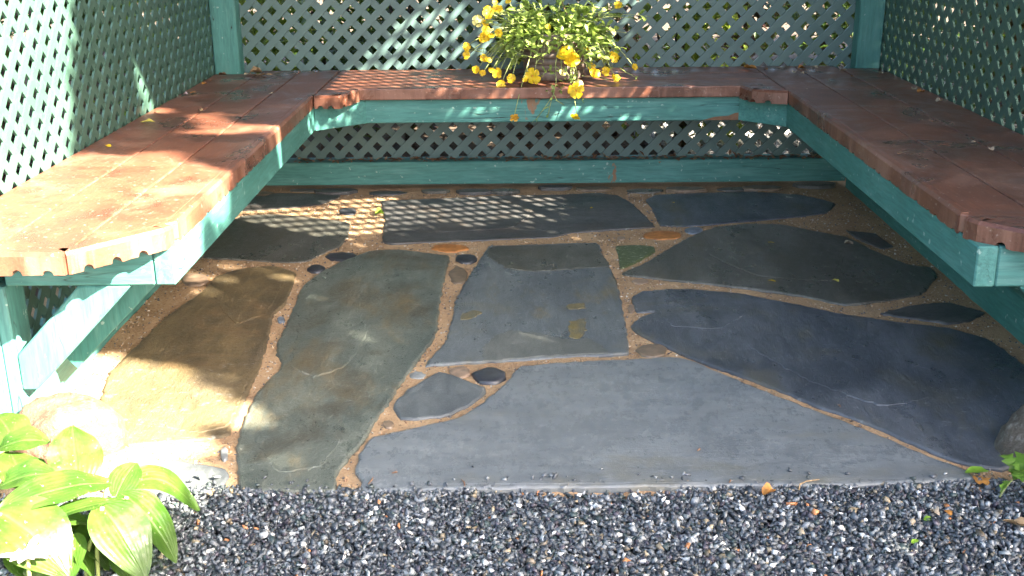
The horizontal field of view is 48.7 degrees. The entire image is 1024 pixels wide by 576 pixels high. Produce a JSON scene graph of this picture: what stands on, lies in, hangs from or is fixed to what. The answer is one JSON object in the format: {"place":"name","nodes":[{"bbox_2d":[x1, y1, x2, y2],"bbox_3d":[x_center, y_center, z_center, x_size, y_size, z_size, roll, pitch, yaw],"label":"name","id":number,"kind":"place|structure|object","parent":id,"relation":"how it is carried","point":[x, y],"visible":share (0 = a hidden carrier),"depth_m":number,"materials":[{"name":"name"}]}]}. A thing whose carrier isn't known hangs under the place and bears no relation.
{"place":"outdoors","nodes":[
{"label":"outdoors","id":0,"kind":"place"},
{"bbox_2d":[0,178,1023,504],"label":"patio","id":1,"kind":"structure","parent":0,"point":[416,334],"depth_m":2.73,"materials":[{"name":"grey stone"}]},
{"bbox_2d":[0,0,214,413],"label":"lattice wall","id":2,"kind":"structure","parent":1,"relation":"on","point":[20,326],"depth_m":2.80,"materials":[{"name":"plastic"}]},
{"bbox_2d":[375,207,383,213],"bbox_3d":[-0.460,-0.268,3.928,0.030,0.021,0.029,0,19,1],"label":"fallen leaf","id":3,"kind":"object","parent":1,"relation":"on","point":[378,210],"visible":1,"depth_m":3.93,"materials":[{"name":"yellow plant"}]},
{"bbox_2d":[0,66,1023,389],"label":"corner bench","id":4,"kind":"object","parent":1,"relation":"on","point":[128,220],"visible":0.99,"depth_m":2.83,"materials":[{"name":"teal paint"}]},
{"bbox_2d":[250,66,261,72],"bbox_3d":[-0.933,-0.797,4.129,0.043,0.023,0.034,-4,19,-11],"label":"fallen leaf","id":5,"kind":"object","parent":4,"relation":"on","point":[255,69],"visible":1,"depth_m":4.13,"materials":[{"name":"brown plant"}]},
{"bbox_2d":[463,0,650,120],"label":"potted plant","id":6,"kind":"object","parent":4,"relation":"on","point":[555,46],"visible":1,"depth_m":3.84,"materials":[{"name":"yellow plant"}]},
{"bbox_2d":[744,64,756,68],"bbox_3d":[0.861,-0.803,4.098,0.053,0.019,0.033,9,21,26],"label":"fallen leaf","id":7,"kind":"object","parent":4,"relation":"on","point":[750,66],"visible":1,"depth_m":4.10,"materials":[{"name":"brown plant"}]},
{"bbox_2d":[209,0,885,185],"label":"lattice wall","id":8,"kind":"structure","parent":1,"relation":"on","point":[231,50],"depth_m":4.19,"materials":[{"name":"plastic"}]},
{"bbox_2d":[798,479,818,489],"bbox_3d":[0.545,0.360,2.089,0.055,0.008,0.009,-13,23,-33],"label":"twig","id":9,"kind":"object","parent":1,"relation":"on","point":[804,482],"visible":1,"depth_m":2.09,"materials":[{"name":"beige wood"}]},
{"bbox_2d":[845,0,1023,344],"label":"lattice wall","id":10,"kind":"structure","parent":1,"relation":"on","point":[1003,306],"depth_m":3.29,"materials":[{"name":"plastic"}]},
{"bbox_2d":[965,466,988,472],"bbox_3d":[0.867,0.340,2.110,0.046,0.008,0.027,0,19,1],"label":"fallen leaf","id":11,"kind":"object","parent":1,"relation":"on","point":[975,469],"visible":1,"depth_m":2.12,"materials":[{"name":"green plant"}]},
{"bbox_2d":[0,480,1023,575],"bbox_3d":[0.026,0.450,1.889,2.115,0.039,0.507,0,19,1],"label":"gravel","id":12,"kind":"structure","parent":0,"point":[866,547],"depth_m":1.95,"materials":[{"name":"grey gravel"}]},
{"bbox_2d":[0,535,56,575],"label":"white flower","id":13,"kind":"object","parent":12,"relation":"on","point":[31,550],"visible":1,"depth_m":1.68,"materials":[{"name":"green plant"}]},
{"bbox_2d":[0,412,199,575],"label":"broadleaf plant","id":14,"kind":"object","parent":12,"relation":"on","point":[126,528],"visible":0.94,"depth_m":1.79,"materials":[{"name":"green plant"}]},
{"bbox_2d":[169,465,1023,501],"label":"gravel","id":15,"kind":"structure","parent":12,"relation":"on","point":[436,495],"depth_m":2.09,"materials":[{"name":"grey gravel"}]},
{"bbox_2d":[973,476,989,484],"bbox_3d":[0.868,0.355,2.095,0.033,0.006,0.033,-18,25,-41],"label":"fallen leaf","id":16,"kind":"object","parent":15,"relation":"on","point":[984,480],"visible":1,"depth_m":2.09,"materials":[{"name":"orange plant"}]},
{"bbox_2d":[762,482,775,494],"bbox_3d":[0.467,0.366,2.059,0.025,0.017,0.021,-15,24,-36],"label":"fallen leaf","id":17,"kind":"object","parent":12,"relation":"on","point":[766,488],"visible":1,"depth_m":2.06,"materials":[{"name":"orange plant"}]},
{"bbox_2d":[931,506,939,515],"bbox_3d":[0.745,0.392,1.996,0.017,0.011,0.017,6,20,19],"label":"fallen leaf","id":18,"kind":"object","parent":12,"relation":"on","point":[936,510],"visible":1,"depth_m":2.00,"materials":[{"name":"white plant"}]},
{"bbox_2d":[999,451,1023,496],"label":"serrated weed","id":19,"kind":"object","parent":12,"relation":"on","point":[1016,466],"visible":1,"depth_m":2.08,"materials":[{"name":"green plant"}]},
{"bbox_2d":[1003,517,1023,525],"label":"fallen leaf","id":20,"kind":"object","parent":12,"relation":"on","point":[1019,521],"visible":1,"depth_m":1.95,"materials":[{"name":"beige plant"}]},
{"bbox_2d":[1,0,1023,296],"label":"ground","id":21,"kind":"structure","parent":0,"point":[509,126],"depth_m":5.67,"materials":[{"name":"soil"}]},
{"bbox_2d":[14,392,129,464],"bbox_3d":[-0.895,0.301,2.296,0.211,0.181,0.207,-13,23,-33],"label":"boulder","id":22,"kind":"object","parent":21,"relation":"on","point":[52,417],"visible":0.52,"depth_m":2.24,"materials":[{"name":"grey stone"}]},
{"bbox_2d":[0,0,153,195],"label":"shrub","id":23,"kind":"object","parent":21,"relation":"on","point":[43,105],"visible":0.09,"depth_m":3.99,"materials":[{"name":"green plant"}]},
{"bbox_2d":[0,0,212,101],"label":"shrub","id":24,"kind":"object","parent":21,"relation":"on","point":[80,31],"visible":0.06,"depth_m":5.91,"materials":[{"name":"green plant"}]},
{"bbox_2d":[92,0,343,122],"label":"shrub","id":25,"kind":"object","parent":21,"relation":"on","point":[263,40],"visible":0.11,"depth_m":5.00,"materials":[{"name":"green plant"}]},
{"bbox_2d":[243,0,480,70],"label":"shrub","id":26,"kind":"object","parent":21,"relation":"on","point":[399,19],"visible":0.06,"depth_m":6.39,"materials":[{"name":"green plant"}]},
{"bbox_2d":[22,76,702,155],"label":"leaf litter","id":27,"kind":"object","parent":21,"relation":"on","point":[527,145],"visible":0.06,"depth_m":5.24,"materials":[{"name":"brown plant"}]},
{"bbox_2d":[275,0,550,146],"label":"shrub","id":28,"kind":"object","parent":21,"relation":"on","point":[410,29],"visible":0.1,"depth_m":5.12,"materials":[{"name":"green plant"}]},
{"bbox_2d":[2,0,980,72],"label":"hedge","id":29,"kind":"object","parent":21,"relation":"on","point":[647,7],"visible":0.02,"depth_m":7.69,"materials":[{"name":"green plant"}]},
{"bbox_2d":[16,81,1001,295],"bbox_3d":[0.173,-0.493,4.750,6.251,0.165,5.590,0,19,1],"label":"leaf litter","id":30,"kind":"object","parent":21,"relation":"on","point":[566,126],"visible":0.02,"depth_m":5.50,"materials":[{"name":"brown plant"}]},
{"bbox_2d":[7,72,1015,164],"bbox_3d":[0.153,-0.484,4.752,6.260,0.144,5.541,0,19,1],"label":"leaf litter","id":31,"kind":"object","parent":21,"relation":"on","point":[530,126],"visible":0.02,"depth_m":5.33,"materials":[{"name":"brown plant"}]},
{"bbox_2d":[391,0,672,68],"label":"shrub","id":32,"kind":"object","parent":21,"relation":"on","point":[637,56],"visible":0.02,"depth_m":6.34,"materials":[{"name":"green plant"}]},
{"bbox_2d":[445,0,657,129],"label":"shrub","id":33,"kind":"object","parent":21,"relation":"on","point":[625,28],"visible":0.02,"depth_m":5.65,"materials":[{"name":"green plant"}]},
{"bbox_2d":[604,0,756,147],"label":"shrub","id":34,"kind":"object","parent":21,"relation":"on","point":[695,37],"visible":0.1,"depth_m":4.99,"materials":[{"name":"green plant"}]},
{"bbox_2d":[709,0,807,65],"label":"shrub","id":35,"kind":"object","parent":21,"relation":"on","point":[757,16],"visible":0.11,"depth_m":6.57,"materials":[{"name":"green plant"}]},
{"bbox_2d":[748,0,968,93],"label":"shrub","id":36,"kind":"object","parent":21,"relation":"on","point":[825,26],"visible":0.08,"depth_m":5.38,"materials":[{"name":"green plant"}]},
{"bbox_2d":[833,0,1023,112],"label":"shrub","id":37,"kind":"object","parent":21,"relation":"on","point":[990,58],"visible":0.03,"depth_m":5.80,"materials":[{"name":"green plant"}]},
{"bbox_2d":[938,0,1023,126],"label":"shrub","id":38,"kind":"object","parent":21,"relation":"on","point":[1015,40],"visible":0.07,"depth_m":4.17,"materials":[{"name":"green plant"}]},
{"bbox_2d":[994,404,1023,456],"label":"boulder","id":39,"kind":"object","parent":21,"relation":"on","point":[1009,439],"visible":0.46,"depth_m":2.19,"materials":[{"name":"grey stone"}]},
{"bbox_2d":[634,74,1023,153],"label":"pale gravel","id":40,"kind":"structure","parent":0,"point":[721,143],"depth_m":5.31,"materials":[{"name":"grey gravel"}]}
]}

